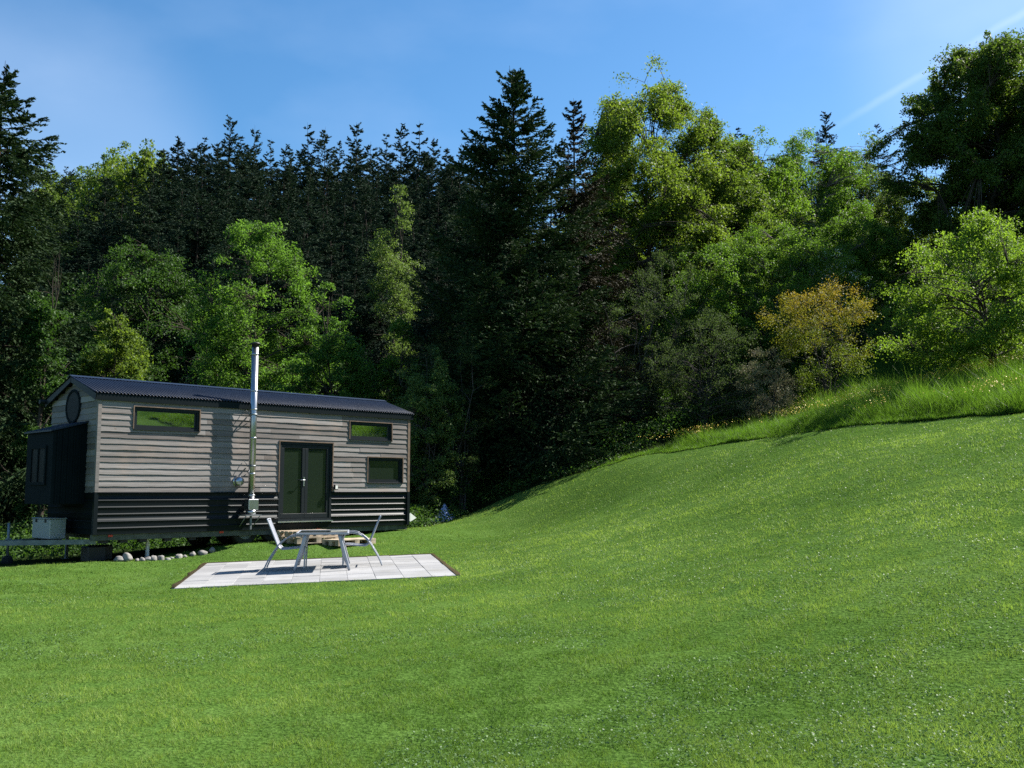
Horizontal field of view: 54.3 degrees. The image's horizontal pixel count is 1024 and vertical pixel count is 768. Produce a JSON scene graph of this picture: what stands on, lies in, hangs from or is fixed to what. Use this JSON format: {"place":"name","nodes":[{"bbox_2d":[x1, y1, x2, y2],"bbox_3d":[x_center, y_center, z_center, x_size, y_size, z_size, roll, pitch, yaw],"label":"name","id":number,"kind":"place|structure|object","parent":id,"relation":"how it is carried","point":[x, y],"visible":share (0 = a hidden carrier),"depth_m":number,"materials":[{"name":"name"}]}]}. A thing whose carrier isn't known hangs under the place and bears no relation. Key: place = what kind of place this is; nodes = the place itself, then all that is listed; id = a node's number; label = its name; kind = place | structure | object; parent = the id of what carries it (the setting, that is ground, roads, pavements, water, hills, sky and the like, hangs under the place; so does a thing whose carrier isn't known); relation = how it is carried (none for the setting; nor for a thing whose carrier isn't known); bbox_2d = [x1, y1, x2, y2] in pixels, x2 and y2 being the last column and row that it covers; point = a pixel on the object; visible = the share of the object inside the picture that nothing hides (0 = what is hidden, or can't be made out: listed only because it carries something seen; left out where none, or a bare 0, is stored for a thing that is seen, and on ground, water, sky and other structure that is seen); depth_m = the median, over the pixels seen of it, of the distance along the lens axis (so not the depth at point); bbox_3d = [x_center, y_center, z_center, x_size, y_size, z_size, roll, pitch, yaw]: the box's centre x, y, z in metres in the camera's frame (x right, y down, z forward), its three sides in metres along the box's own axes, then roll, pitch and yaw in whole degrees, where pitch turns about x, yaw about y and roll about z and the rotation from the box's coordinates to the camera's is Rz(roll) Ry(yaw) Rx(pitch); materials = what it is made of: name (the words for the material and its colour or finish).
{"place":"outdoors","nodes":[
{"label":"outdoors","id":0,"kind":"place"},
{"bbox_2d":[0,230,1015,567],"bbox_3d":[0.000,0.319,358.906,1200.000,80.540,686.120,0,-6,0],"label":"forested hillside","id":1,"kind":"structure","parent":0,"point":[662,442],"depth_m":35.04,"materials":[{"name":"green plant"}]},
{"bbox_2d":[3,251,76,523],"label":"broadleaf tree","id":2,"kind":"object","parent":1,"relation":"on","point":[45,314],"visible":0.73,"depth_m":31.01,"materials":[{"name":"green plant"}]},
{"bbox_2d":[0,61,98,545],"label":"spruce tree","id":3,"kind":"object","parent":1,"relation":"on","point":[29,208],"visible":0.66,"depth_m":33.12,"materials":[{"name":"green plant"}]},
{"bbox_2d":[7,209,108,347],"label":"spruce tree","id":4,"kind":"object","parent":1,"relation":"on","point":[76,266],"visible":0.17,"depth_m":72.53,"materials":[{"name":"green plant"}]},
{"bbox_2d":[60,211,118,311],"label":"spruce tree","id":5,"kind":"object","parent":1,"relation":"on","point":[102,243],"visible":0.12,"depth_m":73.88,"materials":[{"name":"green plant"}]},
{"bbox_2d":[61,175,125,284],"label":"spruce tree","id":6,"kind":"object","parent":1,"relation":"on","point":[88,227],"visible":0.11,"depth_m":82.79,"materials":[{"name":"green plant"}]},
{"bbox_2d":[65,154,131,229],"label":"beech tree","id":7,"kind":"object","parent":1,"relation":"on","point":[95,177],"visible":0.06,"depth_m":131.86,"materials":[{"name":"green plant"}]},
{"bbox_2d":[71,195,139,314],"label":"spruce tree","id":8,"kind":"object","parent":1,"relation":"on","point":[119,224],"visible":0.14,"depth_m":75.69,"materials":[{"name":"green plant"}]},
{"bbox_2d":[69,308,153,380],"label":"maple tree","id":9,"kind":"object","parent":1,"relation":"on","point":[112,364],"visible":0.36,"depth_m":35.51,"materials":[{"name":"green plant"}]},
{"bbox_2d":[67,141,159,226],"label":"beech tree","id":10,"kind":"object","parent":1,"relation":"on","point":[120,171],"visible":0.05,"depth_m":119.38,"materials":[{"name":"green plant"}]},
{"bbox_2d":[32,234,212,407],"bbox_3d":[-19.856,-1.186,54.116,11.124,13.339,11.439,0,-6,0],"label":"beech tree","id":11,"kind":"object","parent":1,"relation":"on","point":[125,283],"visible":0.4,"depth_m":53.44,"materials":[{"name":"green plant"}]},
{"bbox_2d":[112,205,160,310],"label":"spruce tree","id":12,"kind":"object","parent":1,"relation":"on","point":[142,228],"visible":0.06,"depth_m":74.36,"materials":[{"name":"green plant"}]},
{"bbox_2d":[116,189,165,306],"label":"spruce tree","id":13,"kind":"object","parent":1,"relation":"on","point":[158,228],"visible":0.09,"depth_m":75.37,"materials":[{"name":"green plant"}]},
{"bbox_2d":[119,138,172,236],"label":"beech tree","id":14,"kind":"object","parent":1,"relation":"on","point":[142,163],"visible":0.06,"depth_m":118.01,"materials":[{"name":"green plant"}]},
{"bbox_2d":[97,167,203,281],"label":"spruce tree","id":15,"kind":"object","parent":1,"relation":"on","point":[158,206],"visible":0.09,"depth_m":79.00,"materials":[{"name":"green plant"}]},
{"bbox_2d":[114,235,196,383],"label":"spruce tree","id":16,"kind":"object","parent":1,"relation":"on","point":[154,342],"visible":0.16,"depth_m":56.97,"materials":[{"name":"green plant"}]},
{"bbox_2d":[143,182,200,342],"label":"spruce tree","id":17,"kind":"object","parent":1,"relation":"on","point":[185,204],"visible":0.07,"depth_m":74.32,"materials":[{"name":"green plant"}]},
{"bbox_2d":[144,228,204,383],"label":"spruce tree","id":18,"kind":"object","parent":1,"relation":"on","point":[180,241],"visible":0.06,"depth_m":62.17,"materials":[{"name":"green plant"}]},
{"bbox_2d":[117,188,237,354],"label":"spruce tree","id":19,"kind":"object","parent":1,"relation":"on","point":[194,222],"visible":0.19,"depth_m":72.45,"materials":[{"name":"green plant"}]},
{"bbox_2d":[153,166,206,270],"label":"spruce tree","id":20,"kind":"object","parent":1,"relation":"on","point":[182,174],"visible":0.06,"depth_m":82.11,"materials":[{"name":"green plant"}]},
{"bbox_2d":[169,193,234,382],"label":"spruce tree","id":21,"kind":"object","parent":1,"relation":"on","point":[215,217],"visible":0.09,"depth_m":73.72,"materials":[{"name":"green plant"}]},
{"bbox_2d":[190,137,217,220],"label":"spruce tree","id":22,"kind":"object","parent":1,"relation":"on","point":[207,167],"visible":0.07,"depth_m":106.85,"materials":[{"name":"green plant"}]},
{"bbox_2d":[174,208,261,384],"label":"spruce tree","id":23,"kind":"object","parent":1,"relation":"on","point":[220,249],"visible":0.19,"depth_m":62.90,"materials":[{"name":"green plant"}]},
{"bbox_2d":[167,246,269,388],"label":"spruce tree","id":24,"kind":"object","parent":1,"relation":"on","point":[197,279],"visible":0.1,"depth_m":56.27,"materials":[{"name":"green plant"}]},
{"bbox_2d":[198,114,250,229],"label":"spruce tree","id":25,"kind":"object","parent":1,"relation":"on","point":[228,151],"visible":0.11,"depth_m":98.43,"materials":[{"name":"green plant"}]},
{"bbox_2d":[199,156,278,273],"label":"spruce tree","id":26,"kind":"object","parent":1,"relation":"on","point":[254,187],"visible":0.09,"depth_m":82.12,"materials":[{"name":"green plant"}]},
{"bbox_2d":[203,215,297,388],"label":"spruce tree","id":27,"kind":"object","parent":1,"relation":"on","point":[244,269],"visible":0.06,"depth_m":60.12,"materials":[{"name":"green plant"}]},
{"bbox_2d":[186,188,315,381],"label":"spruce tree","id":28,"kind":"object","parent":1,"relation":"on","point":[270,218],"visible":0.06,"depth_m":71.36,"materials":[{"name":"green plant"}]},
{"bbox_2d":[231,129,278,225],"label":"spruce tree","id":29,"kind":"object","parent":1,"relation":"on","point":[254,156],"visible":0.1,"depth_m":95.77,"materials":[{"name":"green plant"}]},
{"bbox_2d":[175,217,347,394],"bbox_3d":[-10.604,-0.849,42.248,7.448,12.755,8.429,0,-6,0],"label":"beech tree","id":30,"kind":"object","parent":1,"relation":"on","point":[220,336],"visible":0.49,"depth_m":41.83,"materials":[{"name":"green plant"}]},
{"bbox_2d":[233,223,334,390],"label":"spruce tree","id":31,"kind":"object","parent":1,"relation":"on","point":[277,283],"visible":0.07,"depth_m":58.86,"materials":[{"name":"green plant"}]},
{"bbox_2d":[260,222,334,389],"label":"spruce tree","id":32,"kind":"object","parent":1,"relation":"on","point":[309,259],"visible":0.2,"depth_m":59.35,"materials":[{"name":"green plant"}]},
{"bbox_2d":[258,171,338,279],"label":"spruce tree","id":33,"kind":"object","parent":1,"relation":"on","point":[279,206],"visible":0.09,"depth_m":84.59,"materials":[{"name":"green plant"}]},
{"bbox_2d":[270,175,337,368],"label":"spruce tree","id":34,"kind":"object","parent":1,"relation":"on","point":[312,215],"visible":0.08,"depth_m":70.67,"materials":[{"name":"green plant"}]},
{"bbox_2d":[287,124,322,240],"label":"spruce tree","id":35,"kind":"object","parent":1,"relation":"on","point":[307,163],"visible":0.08,"depth_m":94.24,"materials":[{"name":"green plant"}]},
{"bbox_2d":[288,127,352,249],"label":"spruce tree","id":36,"kind":"object","parent":1,"relation":"on","point":[317,173],"visible":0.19,"depth_m":95.31,"materials":[{"name":"green plant"}]},
{"bbox_2d":[308,166,349,277],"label":"spruce tree","id":37,"kind":"object","parent":1,"relation":"on","point":[331,196],"visible":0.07,"depth_m":83.01,"materials":[{"name":"green plant"}]},
{"bbox_2d":[283,215,375,393],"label":"spruce tree","id":38,"kind":"object","parent":1,"relation":"on","point":[330,222],"visible":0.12,"depth_m":62.19,"materials":[{"name":"green plant"}]},
{"bbox_2d":[312,200,359,322],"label":"spruce tree","id":39,"kind":"object","parent":1,"relation":"on","point":[346,230],"visible":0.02,"depth_m":74.84,"materials":[{"name":"green plant"}]},
{"bbox_2d":[265,281,411,498],"bbox_3d":[-6.401,0.628,36.675,6.290,8.968,7.584,0,-6,0],"label":"beech tree","id":40,"kind":"object","parent":1,"relation":"on","point":[325,355],"visible":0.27,"depth_m":36.43,"materials":[{"name":"green plant"}]},
{"bbox_2d":[310,274,374,396],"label":"spruce tree","id":41,"kind":"object","parent":1,"relation":"on","point":[323,390],"visible":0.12,"depth_m":53.48,"materials":[{"name":"green plant"}]},
{"bbox_2d":[317,172,376,305],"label":"spruce tree","id":42,"kind":"object","parent":1,"relation":"on","point":[354,189],"visible":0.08,"depth_m":79.54,"materials":[{"name":"green plant"}]},
{"bbox_2d":[317,239,385,395],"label":"spruce tree","id":43,"kind":"object","parent":1,"relation":"on","point":[357,284],"visible":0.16,"depth_m":55.69,"materials":[{"name":"green plant"}]},
{"bbox_2d":[329,122,379,261],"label":"spruce tree","id":44,"kind":"object","parent":1,"relation":"on","point":[357,166],"visible":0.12,"depth_m":92.21,"materials":[{"name":"green plant"}]},
{"bbox_2d":[331,183,394,298],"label":"spruce tree","id":45,"kind":"object","parent":1,"relation":"on","point":[357,216],"visible":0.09,"depth_m":70.60,"materials":[{"name":"green plant"}]},
{"bbox_2d":[343,174,404,262],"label":"spruce tree","id":46,"kind":"object","parent":1,"relation":"on","point":[387,214],"visible":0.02,"depth_m":83.26,"materials":[{"name":"green plant"}]},
{"bbox_2d":[331,242,422,392],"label":"spruce tree","id":47,"kind":"object","parent":1,"relation":"on","point":[365,317],"visible":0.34,"depth_m":52.87,"materials":[{"name":"green plant"}]},
{"bbox_2d":[361,184,425,403],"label":"hornbeam tree","id":48,"kind":"object","parent":1,"relation":"on","point":[399,269],"visible":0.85,"depth_m":46.54,"materials":[{"name":"green plant"}]},
{"bbox_2d":[370,123,424,236],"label":"spruce tree","id":49,"kind":"object","parent":1,"relation":"on","point":[389,180],"visible":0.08,"depth_m":90.22,"materials":[{"name":"green plant"}]},
{"bbox_2d":[377,177,435,254],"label":"spruce tree","id":50,"kind":"object","parent":1,"relation":"on","point":[410,198],"visible":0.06,"depth_m":85.75,"materials":[{"name":"green plant"}]},
{"bbox_2d":[385,123,435,220],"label":"spruce tree","id":51,"kind":"object","parent":1,"relation":"on","point":[424,164],"visible":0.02,"depth_m":90.28,"materials":[{"name":"green plant"}]},
{"bbox_2d":[383,226,444,357],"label":"spruce tree","id":52,"kind":"object","parent":1,"relation":"on","point":[424,246],"visible":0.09,"depth_m":61.28,"materials":[{"name":"green plant"}]},
{"bbox_2d":[379,245,460,464],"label":"spruce tree","id":53,"kind":"object","parent":1,"relation":"on","point":[422,330],"visible":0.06,"depth_m":50.28,"materials":[{"name":"green plant"}]},
{"bbox_2d":[372,313,469,505],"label":"hornbeam tree","id":54,"kind":"object","parent":1,"relation":"on","point":[392,364],"visible":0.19,"depth_m":36.96,"materials":[{"name":"green plant"}]},
{"bbox_2d":[403,157,448,254],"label":"spruce tree","id":55,"kind":"object","parent":1,"relation":"on","point":[430,165],"visible":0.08,"depth_m":83.43,"materials":[{"name":"green plant"}]},
{"bbox_2d":[0,325,856,561],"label":"undergrowth","id":56,"kind":"object","parent":1,"relation":"on","point":[15,551],"visible":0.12,"depth_m":33.50,"materials":[{"name":"green plant"}]},
{"bbox_2d":[392,347,469,515],"bbox_3d":[-2.780,1.711,33.075,2.904,5.938,2.898,2,-6,-16],"label":"shrub","id":57,"kind":"object","parent":1,"relation":"on","point":[420,383],"visible":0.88,"depth_m":32.68,"materials":[{"name":"green plant"}]},
{"bbox_2d":[412,185,455,288],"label":"spruce tree","id":58,"kind":"object","parent":1,"relation":"on","point":[431,207],"visible":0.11,"depth_m":74.06,"materials":[{"name":"green plant"}]},
{"bbox_2d":[368,245,502,394],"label":"spruce tree","id":59,"kind":"object","parent":1,"relation":"on","point":[420,308],"visible":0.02,"depth_m":52.00,"materials":[{"name":"green plant"}]},
{"bbox_2d":[412,159,474,280],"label":"spruce tree","id":60,"kind":"object","parent":1,"relation":"on","point":[446,172],"visible":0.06,"depth_m":84.36,"materials":[{"name":"green plant"}]},
{"bbox_2d":[410,449,484,520],"bbox_3d":[-2.615,3.411,33.221,2.926,2.463,2.996,-6,-9,45],"label":"shrub","id":61,"kind":"object","parent":1,"relation":"on","point":[449,492],"visible":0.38,"depth_m":32.78,"materials":[{"name":"green plant"}]},
{"bbox_2d":[439,155,468,241],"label":"spruce tree","id":62,"kind":"object","parent":1,"relation":"on","point":[456,191],"visible":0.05,"depth_m":84.00,"materials":[{"name":"green plant"}]},
{"bbox_2d":[415,336,498,511],"bbox_3d":[-2.012,1.408,33.833,3.159,5.949,2.348,0,-6,0],"label":"shrub","id":63,"kind":"object","parent":1,"relation":"on","point":[473,459],"visible":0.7,"depth_m":33.56,"materials":[{"name":"green plant"}]},
{"bbox_2d":[380,66,656,495],"bbox_3d":[0.176,-3.893,37.499,11.860,16.800,8.698,-4,-7,34],"label":"spruce tree","id":64,"kind":"object","parent":1,"relation":"on","point":[496,319],"visible":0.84,"depth_m":36.10,"materials":[{"name":"green plant"}]},
{"bbox_2d":[497,98,677,465],"bbox_3d":[2.727,-4.018,39.349,7.107,15.245,9.654,0,-6,0],"label":"spruce tree","id":65,"kind":"object","parent":1,"relation":"on","point":[583,201],"visible":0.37,"depth_m":38.92,"materials":[{"name":"green plant"}]},
{"bbox_2d":[553,245,727,435],"bbox_3d":[4.780,-1.614,36.792,6.548,7.157,6.254,0,-6,0],"label":"shrub","id":66,"kind":"object","parent":1,"relation":"on","point":[653,312],"visible":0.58,"depth_m":36.39,"materials":[{"name":"green plant"}]},
{"bbox_2d":[553,51,741,395],"bbox_3d":[6.060,-7.153,48.239,9.674,16.548,10.629,0,-6,0],"label":"maple tree","id":67,"kind":"object","parent":1,"relation":"on","point":[611,137],"visible":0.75,"depth_m":46.11,"materials":[{"name":"green plant"}]},
{"bbox_2d":[609,100,783,360],"bbox_3d":[9.416,-7.454,51.440,9.213,14.467,9.910,0,-6,0],"label":"maple tree","id":68,"kind":"object","parent":1,"relation":"on","point":[733,190],"visible":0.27,"depth_m":49.27,"materials":[{"name":"green plant"}]},
{"bbox_2d":[626,306,771,428],"bbox_3d":[6.729,-0.580,35.144,5.857,4.337,5.480,4,-7,-30],"label":"shrub","id":69,"kind":"object","parent":1,"relation":"on","point":[671,385],"visible":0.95,"depth_m":34.81,"materials":[{"name":"green plant"}]},
{"bbox_2d":[654,240,792,403],"bbox_3d":[8.143,-2.419,39.569,5.204,6.698,5.280,0,-6,0],"label":"shrub","id":70,"kind":"object","parent":1,"relation":"on","point":[733,275],"visible":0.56,"depth_m":38.63,"materials":[{"name":"green plant"}]},
{"bbox_2d":[697,125,817,339],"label":"maple tree","id":71,"kind":"object","parent":1,"relation":"on","point":[774,182],"visible":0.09,"depth_m":51.62,"materials":[{"name":"green plant"}]},
{"bbox_2d":[670,220,870,383],"bbox_3d":[10.247,-3.255,40.769,7.978,6.690,7.495,0,-6,0],"label":"cherry tree","id":72,"kind":"object","parent":1,"relation":"on","point":[770,266],"visible":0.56,"depth_m":39.48,"materials":[{"name":"green plant"}]},
{"bbox_2d":[735,346,805,421],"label":"shrub","id":73,"kind":"object","parent":1,"relation":"on","point":[770,406],"visible":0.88,"depth_m":33.39,"materials":[{"name":"green plant"}]},
{"bbox_2d":[793,111,858,236],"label":"spruce tree","id":74,"kind":"object","parent":1,"relation":"on","point":[825,135],"visible":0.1,"depth_m":86.47,"materials":[{"name":"green plant"}]},
{"bbox_2d":[761,120,905,302],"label":"ash tree","id":75,"kind":"object","parent":1,"relation":"on","point":[836,198],"visible":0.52,"depth_m":58.01,"materials":[{"name":"green plant"}]},
{"bbox_2d":[778,213,931,329],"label":"tree","id":76,"kind":"object","parent":1,"relation":"on","point":[865,235],"visible":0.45,"depth_m":46.33,"materials":[{"name":"green plant"}]},
{"bbox_2d":[805,128,915,280],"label":"ash tree","id":77,"kind":"object","parent":1,"relation":"on","point":[884,200],"visible":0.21,"depth_m":60.34,"materials":[{"name":"green plant"}]},
{"bbox_2d":[852,124,917,282],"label":"spruce tree","id":78,"kind":"object","parent":1,"relation":"on","point":[891,155],"visible":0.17,"depth_m":81.97,"materials":[{"name":"green plant"}]},
{"bbox_2d":[881,175,962,284],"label":"beech tree","id":79,"kind":"object","parent":1,"relation":"on","point":[901,222],"visible":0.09,"depth_m":60.48,"materials":[{"name":"green plant"}]},
{"bbox_2d":[856,28,1023,279],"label":"oak tree","id":80,"kind":"object","parent":1,"relation":"on","point":[940,138],"visible":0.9,"depth_m":44.15,"materials":[{"name":"green plant"}]},
{"bbox_2d":[934,69,1023,250],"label":"oak tree","id":81,"kind":"object","parent":1,"relation":"on","point":[991,128],"visible":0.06,"depth_m":47.61,"materials":[{"name":"green plant"}]},
{"bbox_2d":[0,412,1023,767],"bbox_3d":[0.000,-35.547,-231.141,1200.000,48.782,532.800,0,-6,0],"label":"lawn","id":82,"kind":"structure","parent":0,"point":[532,679],"depth_m":9.38,"materials":[{"name":"green plant"}]},
{"bbox_2d":[0,342,415,563],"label":"tiny house","id":83,"kind":"structure","parent":82,"relation":"on","point":[122,460],"depth_m":22.74,"materials":[{"name":"grey wood"}]},
{"bbox_2d":[65,389,81,422],"bbox_3d":[-9.598,0.499,21.877,0.760,0.760,0.065,-6,-8,44],"label":"round window","id":84,"kind":"structure","parent":83,"relation":"in","point":[73,403],"depth_m":21.84,"materials":[{"name":"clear glass"}]},
{"bbox_2d":[133,405,200,432],"bbox_3d":[-7.628,0.782,22.069,0.125,0.521,1.572,-6,-8,44],"label":"window","id":85,"kind":"structure","parent":83,"relation":"in","point":[144,417],"depth_m":22.07,"materials":[{"name":"clear glass"}]},
{"bbox_2d":[277,440,333,522],"bbox_3d":[-5.072,2.396,24.527,0.141,1.965,1.595,-6,-8,44],"label":"double door","id":86,"kind":"structure","parent":83,"relation":"in","point":[305,470],"depth_m":24.52,"materials":[{"name":"black glass"}]},
{"bbox_2d":[349,420,392,441],"bbox_3d":[-3.697,1.235,26.080,0.125,0.495,1.409,-6,-8,44],"label":"window","id":87,"kind":"structure","parent":83,"relation":"in","point":[358,430],"depth_m":26.11,"materials":[{"name":"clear glass"}]},
{"bbox_2d":[367,456,403,483],"bbox_3d":[-3.356,2.273,26.325,0.125,0.699,1.202,-6,-8,44],"label":"window","id":88,"kind":"structure","parent":83,"relation":"in","point":[384,470],"depth_m":26.36,"materials":[{"name":"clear glass"}]},
{"bbox_2d":[173,554,457,588],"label":"patio","id":89,"kind":"structure","parent":82,"relation":"on","point":[243,573],"depth_m":19.12,"materials":[{"name":"concrete"}]},
{"bbox_2d":[263,518,307,569],"bbox_3d":[-4.477,3.159,19.796,0.812,0.991,0.634,1,-6,-8],"label":"garden chair","id":90,"kind":"object","parent":89,"relation":"on","point":[276,538],"visible":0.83,"depth_m":19.66,"materials":[{"name":"silver metal"}]},
{"bbox_2d":[293,530,349,570],"bbox_3d":[-3.750,3.292,19.843,1.080,0.725,1.480,1,-6,-9],"label":"garden table","id":91,"kind":"object","parent":89,"relation":"on","point":[307,533],"visible":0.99,"depth_m":19.21,"materials":[{"name":"silver metal"}]},
{"bbox_2d":[0,0,1023,283],"label":"sky","id":92,"kind":"structure","parent":0,"point":[103,74],"materials":[{"name":"blue"}]},
{"bbox_2d":[579,302,1023,473],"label":"meadow","id":93,"kind":"structure","parent":0,"point":[880,365],"depth_m":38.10,"materials":[{"name":"green plant"}]},
{"bbox_2d":[754,273,884,405],"bbox_3d":[10.183,-1.338,33.481,4.162,4.597,4.085,0,-6,0],"label":"shrub","id":94,"kind":"object","parent":93,"relation":"on","point":[790,330],"visible":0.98,"depth_m":33.03,"materials":[{"name":"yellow plant"}]},
{"bbox_2d":[638,353,1023,438],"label":"buttercups","id":95,"kind":"object","parent":93,"relation":"on","point":[783,410],"visible":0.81,"depth_m":28.96,"materials":[{"name":"green plant"}]},
{"bbox_2d":[863,281,971,360],"bbox_3d":[15.562,-2.373,38.507,4.119,3.088,3.656,0,-6,0],"label":"shrub","id":96,"kind":"object","parent":93,"relation":"on","point":[885,315],"visible":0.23,"depth_m":38.32,"materials":[{"name":"green plant"}]},
{"bbox_2d":[865,205,1023,373],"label":"apple tree","id":97,"kind":"object","parent":93,"relation":"on","point":[973,336],"visible":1,"depth_m":28.64,"materials":[{"name":"green plant"}]},
{"bbox_2d":[938,245,1022,359],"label":"shrub","id":98,"kind":"object","parent":93,"relation":"on","point":[994,299],"visible":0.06,"depth_m":34.50,"materials":[{"name":"green plant"}]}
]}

